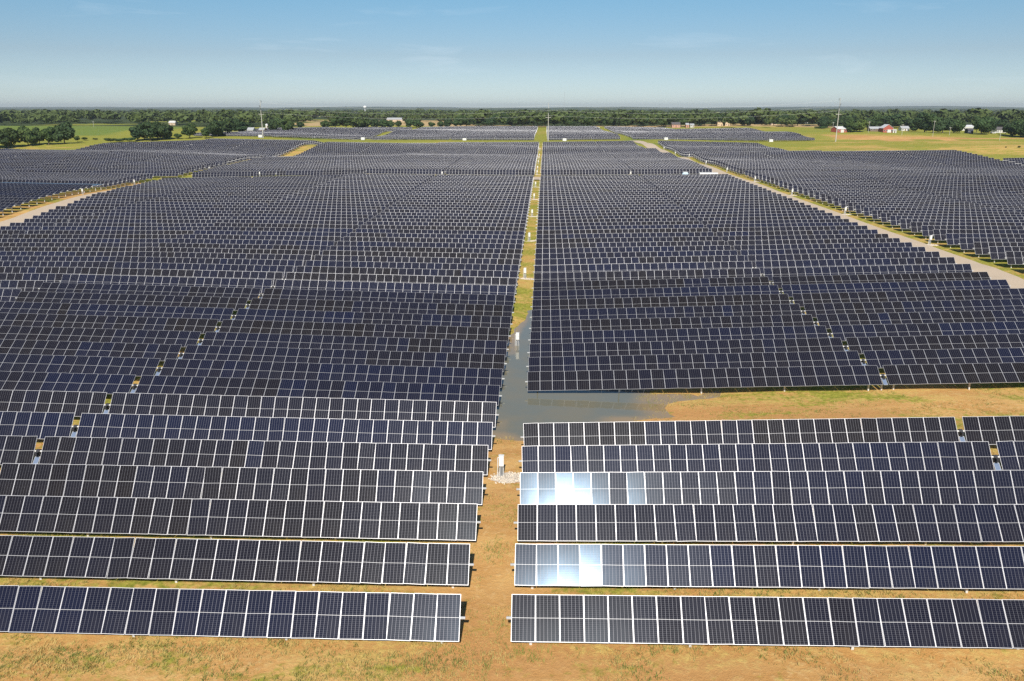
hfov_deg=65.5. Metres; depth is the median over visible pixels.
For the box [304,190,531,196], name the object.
solar tracker
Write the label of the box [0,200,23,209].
solar tracker
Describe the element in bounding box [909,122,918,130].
broadleaf tree
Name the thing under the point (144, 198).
solar tracker
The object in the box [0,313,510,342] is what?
solar tracker
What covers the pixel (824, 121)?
broadleaf tree
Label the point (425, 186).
solar tracker
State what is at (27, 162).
solar tracker
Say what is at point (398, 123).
broadleaf tree
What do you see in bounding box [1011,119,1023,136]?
broadleaf tree
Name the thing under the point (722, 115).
broadleaf tree
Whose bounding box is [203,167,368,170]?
solar tracker
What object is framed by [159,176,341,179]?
solar tracker
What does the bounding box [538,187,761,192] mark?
solar tracker
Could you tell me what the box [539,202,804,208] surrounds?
solar tracker
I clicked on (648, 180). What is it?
solar tracker
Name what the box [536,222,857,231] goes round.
solar tracker
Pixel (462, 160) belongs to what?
solar tracker
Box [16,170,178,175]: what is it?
solar tracker
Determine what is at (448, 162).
solar tracker
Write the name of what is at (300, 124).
broadleaf tree
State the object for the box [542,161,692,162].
solar tracker
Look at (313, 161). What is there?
solar tracker
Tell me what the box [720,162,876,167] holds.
solar tracker
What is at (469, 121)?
broadleaf tree
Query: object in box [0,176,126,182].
solar tracker
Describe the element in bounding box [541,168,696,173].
solar tracker
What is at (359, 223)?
solar tracker
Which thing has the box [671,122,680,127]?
house
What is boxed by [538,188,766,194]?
solar tracker
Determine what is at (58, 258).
solar tracker
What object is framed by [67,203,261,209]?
solar tracker
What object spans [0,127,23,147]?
broadleaf tree
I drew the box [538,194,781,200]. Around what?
solar tracker
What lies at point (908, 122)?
broadleaf tree
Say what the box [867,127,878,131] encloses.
house
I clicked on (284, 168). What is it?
solar tracker
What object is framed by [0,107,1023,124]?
woodland
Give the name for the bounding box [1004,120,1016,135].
broadleaf tree
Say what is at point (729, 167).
solar tracker
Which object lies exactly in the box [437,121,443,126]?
broadleaf tree
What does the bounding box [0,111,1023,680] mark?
ground
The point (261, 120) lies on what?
transmission pole
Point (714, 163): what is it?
solar tracker
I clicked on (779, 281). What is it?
solar tracker
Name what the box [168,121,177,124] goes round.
house
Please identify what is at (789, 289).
solar tracker
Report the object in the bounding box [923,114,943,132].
broadleaf tree
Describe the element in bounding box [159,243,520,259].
solar tracker
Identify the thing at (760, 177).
solar tracker
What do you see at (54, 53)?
sky
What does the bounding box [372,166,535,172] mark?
solar tracker
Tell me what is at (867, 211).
solar tracker
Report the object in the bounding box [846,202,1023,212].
solar tracker
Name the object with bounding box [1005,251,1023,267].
solar tracker
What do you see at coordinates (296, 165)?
solar tracker
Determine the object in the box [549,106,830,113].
power cable
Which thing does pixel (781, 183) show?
solar tracker
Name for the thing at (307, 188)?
solar tracker
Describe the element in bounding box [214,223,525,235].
solar tracker
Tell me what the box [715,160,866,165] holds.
solar tracker
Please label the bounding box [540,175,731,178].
solar tracker
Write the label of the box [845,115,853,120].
broadleaf tree
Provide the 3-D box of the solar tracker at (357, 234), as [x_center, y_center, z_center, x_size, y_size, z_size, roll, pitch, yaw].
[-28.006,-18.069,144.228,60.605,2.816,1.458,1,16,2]
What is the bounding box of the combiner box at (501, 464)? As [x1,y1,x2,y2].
[497,454,503,476]
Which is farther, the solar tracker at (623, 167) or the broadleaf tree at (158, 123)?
the broadleaf tree at (158, 123)
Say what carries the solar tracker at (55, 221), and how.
on the ground at (494, 585)
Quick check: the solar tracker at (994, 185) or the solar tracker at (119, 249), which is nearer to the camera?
the solar tracker at (119, 249)
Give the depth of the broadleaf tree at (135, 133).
559.85 m
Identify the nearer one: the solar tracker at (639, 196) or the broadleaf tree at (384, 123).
the solar tracker at (639, 196)
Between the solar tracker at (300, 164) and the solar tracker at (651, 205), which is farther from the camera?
the solar tracker at (300, 164)
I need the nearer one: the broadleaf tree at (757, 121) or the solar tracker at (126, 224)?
the solar tracker at (126, 224)
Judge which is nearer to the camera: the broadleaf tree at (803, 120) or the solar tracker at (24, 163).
the solar tracker at (24, 163)
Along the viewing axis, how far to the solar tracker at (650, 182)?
234.36 m
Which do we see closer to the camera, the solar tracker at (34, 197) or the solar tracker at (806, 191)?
the solar tracker at (34, 197)
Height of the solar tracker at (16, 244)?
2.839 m
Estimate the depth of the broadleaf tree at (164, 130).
564.62 m
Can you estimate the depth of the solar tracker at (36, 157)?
335.00 m
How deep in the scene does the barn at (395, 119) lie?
1309.81 m
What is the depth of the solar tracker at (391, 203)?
188.32 m
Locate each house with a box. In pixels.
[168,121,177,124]
[247,127,255,130]
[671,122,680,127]
[716,120,722,125]
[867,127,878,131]
[898,126,909,130]
[962,125,973,130]
[991,127,1005,132]
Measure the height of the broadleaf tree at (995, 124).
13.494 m
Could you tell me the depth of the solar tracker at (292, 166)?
304.49 m
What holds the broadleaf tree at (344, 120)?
on the ground at (494, 585)
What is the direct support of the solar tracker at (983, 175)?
on the ground at (494, 585)
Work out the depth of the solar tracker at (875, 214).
166.05 m
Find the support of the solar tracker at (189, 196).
on the ground at (494, 585)
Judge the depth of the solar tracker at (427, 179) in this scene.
245.56 m
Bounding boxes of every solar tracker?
[0,156,78,158]
[0,157,72,159]
[0,159,69,160]
[0,160,59,161]
[0,162,52,163]
[0,163,49,164]
[0,165,38,166]
[0,166,35,167]
[0,168,23,169]
[0,172,153,180]
[0,173,146,179]
[0,174,140,182]
[0,175,133,181]
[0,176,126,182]
[0,177,117,184]
[0,178,113,185]
[0,179,107,188]
[0,183,92,191]
[0,184,86,192]
[0,185,80,193]
[0,186,74,194]
[0,187,68,195]
[0,189,61,195]
[0,191,54,197]
[0,193,46,201]
[0,195,40,203]
[0,197,31,206]
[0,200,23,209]
[0,203,15,212]
[0,206,6,215]
[0,226,203,233]
[0,230,193,237]
[0,234,182,240]
[0,238,170,243]
[0,242,158,248]
[0,247,145,251]
[0,251,131,259]
[0,256,116,262]
[0,261,99,268]
[0,267,81,273]
[0,273,63,281]
[0,280,43,291]
[0,288,21,301]
[0,301,512,330]
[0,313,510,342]
[0,325,508,356]
[0,339,506,371]
[0,353,504,387]
[0,371,501,405]
[0,390,498,426]
[0,411,494,449]
[0,435,490,474]
[0,463,486,504]
[0,495,480,541]
[0,535,473,587]
[0,585,464,643]
[1,182,102,186]
[9,177,122,185]
[9,223,213,229]
[15,291,513,318]
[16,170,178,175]
[24,168,184,176]
[24,219,222,225]
[32,167,188,172]
[32,215,230,222]
[38,282,514,307]
[39,165,194,171]
[41,212,238,218]
[46,164,199,170]
[48,209,246,215]
[53,162,204,169]
[55,206,254,212]
[59,274,516,299]
[60,161,208,168]
[67,160,214,167]
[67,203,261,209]
[73,158,218,166]
[74,200,267,207]
[79,157,222,165]
[80,198,274,204]
[81,267,517,291]
[85,156,226,164]
[86,196,280,202]
[91,194,286,199]
[97,192,291,197]
[98,261,518,283]
[106,191,296,195]
[111,189,301,193]
[115,256,519,276]
[116,188,306,191]
[121,187,311,189]
[125,186,313,187]
[131,251,520,270]
[133,184,320,186]
[137,182,324,185]
[141,181,328,183]
[145,180,330,182]
[145,247,521,264]
[148,178,336,181]
[152,177,339,180]
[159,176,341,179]
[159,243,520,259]
[162,175,345,178]
[171,238,522,254]
[183,234,522,248]
[192,170,362,177]
[194,230,524,241]
[198,169,365,174]
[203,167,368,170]
[204,226,524,239]
[208,167,357,169]
[213,166,371,167]
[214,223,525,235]
[218,165,373,166]
[222,164,378,165]
[223,219,526,228]
[227,163,380,164]
[231,162,383,163]
[232,216,525,227]
[235,161,385,163]
[240,213,527,221]
[242,160,387,162]
[248,210,528,222]
[256,207,528,215]
[263,205,528,216]
[269,202,527,208]
[276,200,529,210]
[282,198,528,203]
[288,196,530,202]
[293,194,530,203]
[299,192,530,198]
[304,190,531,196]
[309,188,531,197]
[314,186,531,192]
[318,185,532,190]
[322,183,531,191]
[327,182,532,187]
[331,180,531,183]
[335,179,531,182]
[338,178,532,185]
[342,176,533,181]
[346,175,532,177]
[349,174,533,178]
[366,168,533,175]
[369,167,534,174]
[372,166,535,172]
[374,165,535,169]
[379,164,535,167]
[382,163,534,164]
[384,162,535,165]
[386,161,535,166]
[388,160,536,163]
[390,159,536,162]
[400,165,535,168]
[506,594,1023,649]
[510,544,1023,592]
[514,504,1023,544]
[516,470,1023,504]
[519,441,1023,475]
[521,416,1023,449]
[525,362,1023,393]
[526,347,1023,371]
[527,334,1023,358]
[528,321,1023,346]
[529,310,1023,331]
[530,299,1023,321]
[531,279,1010,301]
[531,288,1023,311]
[532,264,973,281]
[532,272,990,292]
[533,251,939,270]
[533,257,956,274]
[534,242,912,256]
[534,247,925,260]
[535,229,877,240]
[535,234,888,246]
[535,238,899,252]
[536,210,824,218]
[536,213,832,221]
[536,216,840,224]
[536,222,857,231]
[536,225,867,235]
[537,200,797,207]
[537,205,810,212]
[537,207,817,215]
[537,219,848,227]
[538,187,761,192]
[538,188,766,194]
[538,190,770,196]
[538,192,775,198]
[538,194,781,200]
[538,196,786,202]
[539,174,727,178]
[539,176,734,181]
[539,179,741,184]
[539,182,749,187]
[539,185,757,190]
[539,198,791,203]
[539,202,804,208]
[540,165,698,168]
[540,165,703,169]
[540,167,706,170]
[540,168,711,174]
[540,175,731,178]
[540,178,737,180]
[540,181,745,184]
[540,183,753,187]
[541,162,685,163]
[541,162,697,164]
[541,163,699,166]
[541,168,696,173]
[542,160,642,160]
[542,160,690,161]
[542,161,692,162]
[713,159,862,164]
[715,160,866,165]
[718,161,871,165]
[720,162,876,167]
[723,163,868,167]
[725,163,885,168]
[728,164,890,170]
[730,166,896,170]
[733,167,878,171]
[736,167,907,172]
[739,168,912,173]
[745,170,923,176]
[748,171,929,176]
[752,172,936,177]
[755,173,943,180]
[759,174,949,181]
[761,175,957,180]
[765,176,964,182]
[770,178,972,183]
[774,179,980,186]
[779,181,988,188]
[782,182,997,189]
[788,183,1005,190]
[792,185,1015,192]
[797,187,1023,194]
[804,188,1023,197]
[809,190,1023,199]
[813,192,1023,201]
[819,194,1023,203]
[827,196,1023,203]
[834,198,1023,207]
[840,200,1023,210]
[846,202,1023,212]
[854,205,1023,215]
[862,207,1023,218]
[870,210,1023,221]
[872,164,1017,165]
[877,165,1023,167]
[879,213,1023,224]
[886,166,1023,168]
[888,216,1023,227]
[890,165,1023,166]
[891,167,997,169]
[897,168,1023,169]
[900,219,1023,230]
[908,169,1002,171]
[909,222,1023,234]
[913,170,1023,171]
[913,171,1023,173]
[920,169,1023,170]
[921,225,1023,238]
[924,172,1023,173]
[930,173,1000,173]
[933,229,1023,242]
[937,174,1023,174]
[944,175,1023,175]
[945,233,1023,247]
[950,176,1023,177]
[958,177,1023,178]
[958,238,1023,251]
[965,179,1023,180]
[972,242,1023,256]
[973,180,1023,182]
[981,182,1023,184]
[988,184,1023,186]
[989,246,1023,261]
[997,186,1023,188]
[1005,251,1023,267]
[1006,188,1023,190]
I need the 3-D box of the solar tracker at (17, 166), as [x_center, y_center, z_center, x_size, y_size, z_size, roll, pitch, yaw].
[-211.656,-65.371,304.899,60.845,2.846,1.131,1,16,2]
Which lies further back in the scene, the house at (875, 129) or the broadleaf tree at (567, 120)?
the broadleaf tree at (567, 120)
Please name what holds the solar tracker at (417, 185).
on the ground at (494, 585)
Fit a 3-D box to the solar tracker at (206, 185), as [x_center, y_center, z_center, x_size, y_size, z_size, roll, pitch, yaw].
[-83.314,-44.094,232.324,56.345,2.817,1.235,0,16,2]
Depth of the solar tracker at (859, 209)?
174.85 m
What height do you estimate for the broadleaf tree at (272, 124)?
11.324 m
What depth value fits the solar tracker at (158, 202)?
188.04 m
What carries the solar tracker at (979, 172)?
on the ground at (494, 585)
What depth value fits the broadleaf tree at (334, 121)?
827.51 m
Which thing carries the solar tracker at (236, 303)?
on the ground at (494, 585)
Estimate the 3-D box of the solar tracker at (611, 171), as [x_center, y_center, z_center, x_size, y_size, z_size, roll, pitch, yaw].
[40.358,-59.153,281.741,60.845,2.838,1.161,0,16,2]
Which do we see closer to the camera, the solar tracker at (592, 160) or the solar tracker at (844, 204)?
the solar tracker at (844, 204)
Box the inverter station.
[698,172,717,173]
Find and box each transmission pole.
[259,100,263,137]
[546,103,550,140]
[835,98,840,141]
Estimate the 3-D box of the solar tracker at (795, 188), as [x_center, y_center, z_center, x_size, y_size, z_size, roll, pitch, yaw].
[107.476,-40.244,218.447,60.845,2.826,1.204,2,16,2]
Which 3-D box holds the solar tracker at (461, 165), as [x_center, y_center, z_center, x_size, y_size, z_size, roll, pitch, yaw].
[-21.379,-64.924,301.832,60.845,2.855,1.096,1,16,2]
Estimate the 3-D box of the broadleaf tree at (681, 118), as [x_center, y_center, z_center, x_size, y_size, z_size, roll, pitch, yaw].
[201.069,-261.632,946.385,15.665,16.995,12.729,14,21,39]
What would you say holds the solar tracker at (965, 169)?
on the ground at (494, 585)
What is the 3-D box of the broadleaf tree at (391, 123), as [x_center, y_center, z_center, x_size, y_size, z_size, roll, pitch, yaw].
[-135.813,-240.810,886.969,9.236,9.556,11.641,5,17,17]
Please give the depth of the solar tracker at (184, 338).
82.48 m
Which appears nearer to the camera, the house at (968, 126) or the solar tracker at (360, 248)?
the solar tracker at (360, 248)
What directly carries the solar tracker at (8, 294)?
on the ground at (494, 585)
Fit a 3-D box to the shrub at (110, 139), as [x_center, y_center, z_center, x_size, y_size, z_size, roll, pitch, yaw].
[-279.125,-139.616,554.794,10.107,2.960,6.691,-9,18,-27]
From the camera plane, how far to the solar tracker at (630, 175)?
256.39 m
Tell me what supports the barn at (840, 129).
on the ground at (494, 585)
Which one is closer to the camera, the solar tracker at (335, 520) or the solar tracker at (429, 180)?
the solar tracker at (335, 520)
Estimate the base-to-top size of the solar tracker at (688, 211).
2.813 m
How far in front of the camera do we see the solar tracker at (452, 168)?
288.64 m
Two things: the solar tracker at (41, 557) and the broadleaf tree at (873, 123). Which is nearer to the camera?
the solar tracker at (41, 557)
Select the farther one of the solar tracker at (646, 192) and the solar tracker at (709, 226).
the solar tracker at (646, 192)
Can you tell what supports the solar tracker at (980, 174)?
on the ground at (494, 585)
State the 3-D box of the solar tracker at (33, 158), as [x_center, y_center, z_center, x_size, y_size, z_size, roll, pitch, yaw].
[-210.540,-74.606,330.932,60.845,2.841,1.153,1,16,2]
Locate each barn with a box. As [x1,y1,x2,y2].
[386,118,404,121]
[831,126,846,132]
[879,124,892,132]
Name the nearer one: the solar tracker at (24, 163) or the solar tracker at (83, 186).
the solar tracker at (83, 186)
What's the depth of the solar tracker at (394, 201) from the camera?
192.74 m
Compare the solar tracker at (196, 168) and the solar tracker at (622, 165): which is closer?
the solar tracker at (622, 165)
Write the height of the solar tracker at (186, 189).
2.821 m
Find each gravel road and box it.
[0,190,110,225]
[634,140,1023,287]
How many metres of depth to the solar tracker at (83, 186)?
227.83 m
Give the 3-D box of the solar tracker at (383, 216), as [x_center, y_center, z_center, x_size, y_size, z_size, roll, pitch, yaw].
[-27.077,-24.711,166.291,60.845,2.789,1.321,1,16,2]
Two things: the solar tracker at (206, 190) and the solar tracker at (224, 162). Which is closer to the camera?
the solar tracker at (206, 190)
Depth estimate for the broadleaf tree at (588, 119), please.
944.31 m
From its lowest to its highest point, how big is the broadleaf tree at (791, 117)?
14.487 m
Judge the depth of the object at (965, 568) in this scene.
40.89 m
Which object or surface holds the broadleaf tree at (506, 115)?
on the ground at (494, 585)
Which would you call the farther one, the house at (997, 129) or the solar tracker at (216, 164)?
the house at (997, 129)
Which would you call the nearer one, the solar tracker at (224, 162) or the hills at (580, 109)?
the solar tracker at (224, 162)
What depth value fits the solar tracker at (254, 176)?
263.52 m
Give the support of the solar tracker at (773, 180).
on the ground at (494, 585)
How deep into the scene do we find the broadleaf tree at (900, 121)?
886.57 m
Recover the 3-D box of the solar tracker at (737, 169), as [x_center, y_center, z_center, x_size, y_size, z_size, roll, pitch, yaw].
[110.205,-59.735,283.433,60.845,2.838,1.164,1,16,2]
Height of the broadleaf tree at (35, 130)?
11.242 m
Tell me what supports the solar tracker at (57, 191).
on the ground at (494, 585)
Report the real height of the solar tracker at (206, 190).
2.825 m
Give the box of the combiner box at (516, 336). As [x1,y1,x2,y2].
[515,332,518,345]
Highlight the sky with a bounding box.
[0,0,1023,107]
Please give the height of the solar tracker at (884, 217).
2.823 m
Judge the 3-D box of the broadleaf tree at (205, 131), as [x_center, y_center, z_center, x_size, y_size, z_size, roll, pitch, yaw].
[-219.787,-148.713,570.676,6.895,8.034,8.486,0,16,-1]
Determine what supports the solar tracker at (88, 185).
on the ground at (494, 585)
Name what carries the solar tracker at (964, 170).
on the ground at (494, 585)
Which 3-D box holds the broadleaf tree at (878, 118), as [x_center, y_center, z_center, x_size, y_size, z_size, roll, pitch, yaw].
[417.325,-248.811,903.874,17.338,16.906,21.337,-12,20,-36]
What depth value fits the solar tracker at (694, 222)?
155.01 m
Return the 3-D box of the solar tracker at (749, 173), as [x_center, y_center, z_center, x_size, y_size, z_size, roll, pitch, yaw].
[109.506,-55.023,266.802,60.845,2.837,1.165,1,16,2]
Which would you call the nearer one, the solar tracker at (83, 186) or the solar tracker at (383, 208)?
the solar tracker at (383, 208)
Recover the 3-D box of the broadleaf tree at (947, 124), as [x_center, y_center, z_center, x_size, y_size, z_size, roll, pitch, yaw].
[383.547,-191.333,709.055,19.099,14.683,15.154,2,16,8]
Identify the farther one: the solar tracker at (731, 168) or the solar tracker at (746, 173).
the solar tracker at (731, 168)
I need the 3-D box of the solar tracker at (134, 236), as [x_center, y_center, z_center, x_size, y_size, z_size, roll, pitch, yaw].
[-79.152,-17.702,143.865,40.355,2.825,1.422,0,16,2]
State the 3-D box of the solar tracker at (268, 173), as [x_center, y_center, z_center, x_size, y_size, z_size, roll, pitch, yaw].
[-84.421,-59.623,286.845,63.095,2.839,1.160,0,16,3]
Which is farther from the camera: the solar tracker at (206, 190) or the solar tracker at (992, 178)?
the solar tracker at (992, 178)
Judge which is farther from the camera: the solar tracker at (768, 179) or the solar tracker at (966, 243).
the solar tracker at (768, 179)
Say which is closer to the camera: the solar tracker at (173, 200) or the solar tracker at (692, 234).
the solar tracker at (692, 234)
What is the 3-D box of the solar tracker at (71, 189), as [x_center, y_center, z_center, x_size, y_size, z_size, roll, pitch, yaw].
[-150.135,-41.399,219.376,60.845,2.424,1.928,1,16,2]
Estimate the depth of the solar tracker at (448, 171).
284.06 m
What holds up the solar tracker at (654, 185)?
on the ground at (494, 585)
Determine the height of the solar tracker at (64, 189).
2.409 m
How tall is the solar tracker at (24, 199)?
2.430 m
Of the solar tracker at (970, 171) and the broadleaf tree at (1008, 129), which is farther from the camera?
the broadleaf tree at (1008, 129)
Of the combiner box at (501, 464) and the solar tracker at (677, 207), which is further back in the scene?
the solar tracker at (677, 207)
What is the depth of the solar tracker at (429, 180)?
241.18 m
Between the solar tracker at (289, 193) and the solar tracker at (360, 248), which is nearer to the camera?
the solar tracker at (360, 248)
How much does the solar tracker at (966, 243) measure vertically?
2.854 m
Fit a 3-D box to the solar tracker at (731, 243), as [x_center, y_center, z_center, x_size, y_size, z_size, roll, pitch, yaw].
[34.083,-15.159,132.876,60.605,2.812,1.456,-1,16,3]
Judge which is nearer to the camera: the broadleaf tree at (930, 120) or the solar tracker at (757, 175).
the solar tracker at (757, 175)
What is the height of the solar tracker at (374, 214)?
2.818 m
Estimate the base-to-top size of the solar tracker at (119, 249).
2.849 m
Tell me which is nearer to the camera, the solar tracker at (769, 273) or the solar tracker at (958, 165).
the solar tracker at (769, 273)
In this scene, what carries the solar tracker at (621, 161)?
on the ground at (494, 585)
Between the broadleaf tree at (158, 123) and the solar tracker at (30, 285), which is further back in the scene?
the broadleaf tree at (158, 123)
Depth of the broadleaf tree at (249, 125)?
697.45 m
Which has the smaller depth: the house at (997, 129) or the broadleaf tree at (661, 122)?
the house at (997, 129)
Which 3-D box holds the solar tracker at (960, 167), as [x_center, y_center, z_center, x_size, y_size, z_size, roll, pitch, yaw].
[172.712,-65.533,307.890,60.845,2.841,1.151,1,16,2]
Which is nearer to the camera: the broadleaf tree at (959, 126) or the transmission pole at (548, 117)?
the transmission pole at (548, 117)
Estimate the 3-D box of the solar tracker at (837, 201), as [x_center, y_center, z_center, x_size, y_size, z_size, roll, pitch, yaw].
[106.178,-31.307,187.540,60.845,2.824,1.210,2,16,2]
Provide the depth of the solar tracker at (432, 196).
201.49 m
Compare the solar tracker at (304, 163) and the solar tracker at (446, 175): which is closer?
the solar tracker at (446, 175)
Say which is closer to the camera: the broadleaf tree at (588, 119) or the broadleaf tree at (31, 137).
the broadleaf tree at (31, 137)
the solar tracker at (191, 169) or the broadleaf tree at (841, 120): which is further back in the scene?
the broadleaf tree at (841, 120)
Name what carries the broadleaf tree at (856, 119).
on the ground at (494, 585)
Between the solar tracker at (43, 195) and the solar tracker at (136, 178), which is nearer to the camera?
the solar tracker at (43, 195)
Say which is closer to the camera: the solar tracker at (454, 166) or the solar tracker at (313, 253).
the solar tracker at (313, 253)
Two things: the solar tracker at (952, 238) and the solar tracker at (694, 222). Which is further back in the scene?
the solar tracker at (694, 222)
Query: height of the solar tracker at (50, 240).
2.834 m
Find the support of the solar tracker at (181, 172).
on the ground at (494, 585)
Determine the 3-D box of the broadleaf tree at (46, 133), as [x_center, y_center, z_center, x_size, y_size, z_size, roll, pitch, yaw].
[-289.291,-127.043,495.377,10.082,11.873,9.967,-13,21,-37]
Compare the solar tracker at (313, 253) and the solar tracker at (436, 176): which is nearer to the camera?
the solar tracker at (313, 253)
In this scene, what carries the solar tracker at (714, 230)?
on the ground at (494, 585)
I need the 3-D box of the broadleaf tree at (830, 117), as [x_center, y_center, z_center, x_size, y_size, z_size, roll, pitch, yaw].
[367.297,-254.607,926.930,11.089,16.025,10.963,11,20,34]
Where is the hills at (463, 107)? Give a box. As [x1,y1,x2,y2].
[0,106,1023,108]
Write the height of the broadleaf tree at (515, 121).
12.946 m
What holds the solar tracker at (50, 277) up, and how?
on the ground at (494, 585)
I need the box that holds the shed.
[964,128,973,132]
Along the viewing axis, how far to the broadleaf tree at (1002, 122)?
776.61 m
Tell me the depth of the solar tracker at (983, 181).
243.46 m
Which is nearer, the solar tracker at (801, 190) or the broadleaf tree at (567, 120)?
the solar tracker at (801, 190)
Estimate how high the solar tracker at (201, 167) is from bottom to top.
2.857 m
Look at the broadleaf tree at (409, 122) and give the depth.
910.21 m
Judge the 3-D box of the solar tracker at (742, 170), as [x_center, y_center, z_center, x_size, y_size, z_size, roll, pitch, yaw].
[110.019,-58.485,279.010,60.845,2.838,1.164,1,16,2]
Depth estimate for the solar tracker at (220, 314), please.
91.37 m
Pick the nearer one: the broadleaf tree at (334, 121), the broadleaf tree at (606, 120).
the broadleaf tree at (334, 121)
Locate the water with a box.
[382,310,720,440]
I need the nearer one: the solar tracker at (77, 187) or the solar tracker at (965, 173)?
the solar tracker at (77, 187)
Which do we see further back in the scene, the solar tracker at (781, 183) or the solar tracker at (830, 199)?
the solar tracker at (781, 183)
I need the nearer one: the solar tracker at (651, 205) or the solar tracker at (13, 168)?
the solar tracker at (651, 205)
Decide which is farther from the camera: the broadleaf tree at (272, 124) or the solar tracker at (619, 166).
the broadleaf tree at (272, 124)
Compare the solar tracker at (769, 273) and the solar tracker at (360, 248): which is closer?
the solar tracker at (769, 273)
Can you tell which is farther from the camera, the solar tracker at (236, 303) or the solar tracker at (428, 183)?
the solar tracker at (428, 183)
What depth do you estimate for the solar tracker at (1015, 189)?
226.17 m
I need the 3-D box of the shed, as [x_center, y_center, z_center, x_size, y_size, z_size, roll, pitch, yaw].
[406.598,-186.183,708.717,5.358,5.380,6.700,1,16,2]
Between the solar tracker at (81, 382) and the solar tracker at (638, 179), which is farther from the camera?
the solar tracker at (638, 179)
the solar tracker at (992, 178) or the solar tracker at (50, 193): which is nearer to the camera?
the solar tracker at (50, 193)
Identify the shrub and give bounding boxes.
[103,138,116,140]
[121,137,135,141]
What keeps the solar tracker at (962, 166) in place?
on the ground at (494, 585)
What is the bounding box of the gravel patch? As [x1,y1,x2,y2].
[488,471,519,483]
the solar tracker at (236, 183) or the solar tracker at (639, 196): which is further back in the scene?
the solar tracker at (236, 183)
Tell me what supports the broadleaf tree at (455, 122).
on the ground at (494, 585)
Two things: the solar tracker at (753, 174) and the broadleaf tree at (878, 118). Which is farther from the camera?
the broadleaf tree at (878, 118)
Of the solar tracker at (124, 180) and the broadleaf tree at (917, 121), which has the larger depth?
the broadleaf tree at (917, 121)
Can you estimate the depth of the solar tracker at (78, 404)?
64.62 m
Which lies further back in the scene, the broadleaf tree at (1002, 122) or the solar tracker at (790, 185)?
the broadleaf tree at (1002, 122)
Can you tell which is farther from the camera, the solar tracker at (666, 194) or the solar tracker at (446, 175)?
the solar tracker at (446, 175)
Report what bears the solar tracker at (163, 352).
on the ground at (494, 585)
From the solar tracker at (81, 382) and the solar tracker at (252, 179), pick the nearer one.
the solar tracker at (81, 382)
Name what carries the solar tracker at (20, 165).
on the ground at (494, 585)
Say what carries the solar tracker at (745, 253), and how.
on the ground at (494, 585)
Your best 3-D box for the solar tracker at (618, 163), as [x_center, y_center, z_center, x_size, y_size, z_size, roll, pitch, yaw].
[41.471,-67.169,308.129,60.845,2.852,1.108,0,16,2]
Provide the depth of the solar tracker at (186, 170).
298.26 m
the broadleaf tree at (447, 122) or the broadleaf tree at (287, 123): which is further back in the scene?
the broadleaf tree at (447, 122)
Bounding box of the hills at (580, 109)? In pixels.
[0,108,1023,110]
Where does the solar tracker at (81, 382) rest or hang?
on the ground at (494, 585)
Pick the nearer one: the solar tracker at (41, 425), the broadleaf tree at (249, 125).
the solar tracker at (41, 425)
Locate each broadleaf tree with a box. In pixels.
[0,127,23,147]
[16,125,38,145]
[32,127,44,144]
[38,126,53,144]
[51,121,74,143]
[129,127,143,140]
[137,121,158,140]
[153,121,161,138]
[157,123,173,139]
[181,123,197,138]
[200,127,210,135]
[206,120,223,136]
[220,118,235,132]
[232,118,246,131]
[245,122,253,127]
[267,119,277,129]
[275,118,281,127]
[280,118,294,129]
[296,122,303,126]
[320,120,329,126]
[328,114,341,126]
[338,113,351,127]
[350,116,364,126]
[363,117,371,126]
[370,119,380,126]
[379,120,389,126]
[387,120,394,126]
[395,121,401,126]
[405,119,413,126]
[413,119,421,127]
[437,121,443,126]
[443,118,452,126]
[453,120,458,125]
[454,115,467,125]
[462,117,471,125]
[480,115,487,124]
[486,114,498,125]
[501,113,509,123]
[510,116,521,125]
[562,114,573,124]
[582,114,594,125]
[601,114,613,125]
[618,118,630,126]
[638,113,648,124]
[656,118,667,125]
[675,113,687,123]
[710,114,720,123]
[718,114,725,124]
[743,115,754,125]
[754,117,761,124]
[775,115,786,124]
[787,115,797,126]
[799,116,809,125]
[817,116,831,128]
[825,115,832,127]
[835,115,846,125]
[843,120,857,131]
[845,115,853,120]
[851,115,859,121]
[855,119,868,131]
[865,118,877,127]
[870,114,885,126]
[882,114,901,126]
[894,117,908,125]
[904,118,912,125]
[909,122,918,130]
[912,112,937,131]
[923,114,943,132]
[931,117,955,132]
[947,119,965,132]
[972,116,980,132]
[973,116,994,134]
[988,121,997,133]
[997,119,1007,126]
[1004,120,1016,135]
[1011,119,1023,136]
[1017,122,1023,135]
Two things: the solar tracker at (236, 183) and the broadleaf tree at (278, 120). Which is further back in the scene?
the broadleaf tree at (278, 120)
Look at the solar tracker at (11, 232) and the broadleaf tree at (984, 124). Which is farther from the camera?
the broadleaf tree at (984, 124)
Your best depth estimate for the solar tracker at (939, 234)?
139.72 m
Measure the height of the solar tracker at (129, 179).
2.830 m

